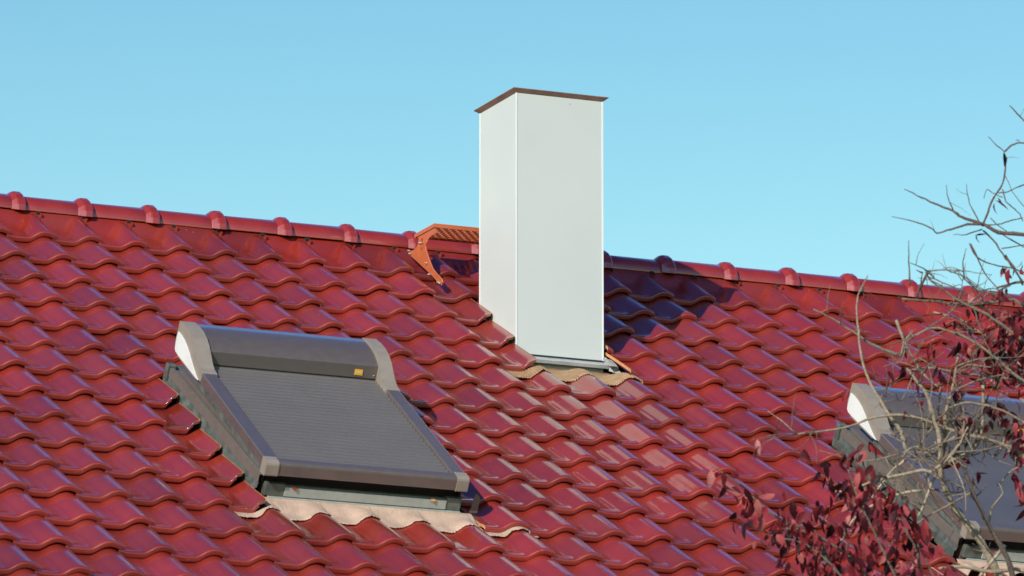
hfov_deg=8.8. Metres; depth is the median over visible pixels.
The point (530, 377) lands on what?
house
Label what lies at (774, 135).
sky
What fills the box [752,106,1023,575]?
bare tree
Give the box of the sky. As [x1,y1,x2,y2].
[0,0,1023,293]
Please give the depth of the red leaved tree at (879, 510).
26.14 m
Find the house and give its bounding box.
[0,87,1023,575]
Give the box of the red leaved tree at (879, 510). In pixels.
[707,389,956,575]

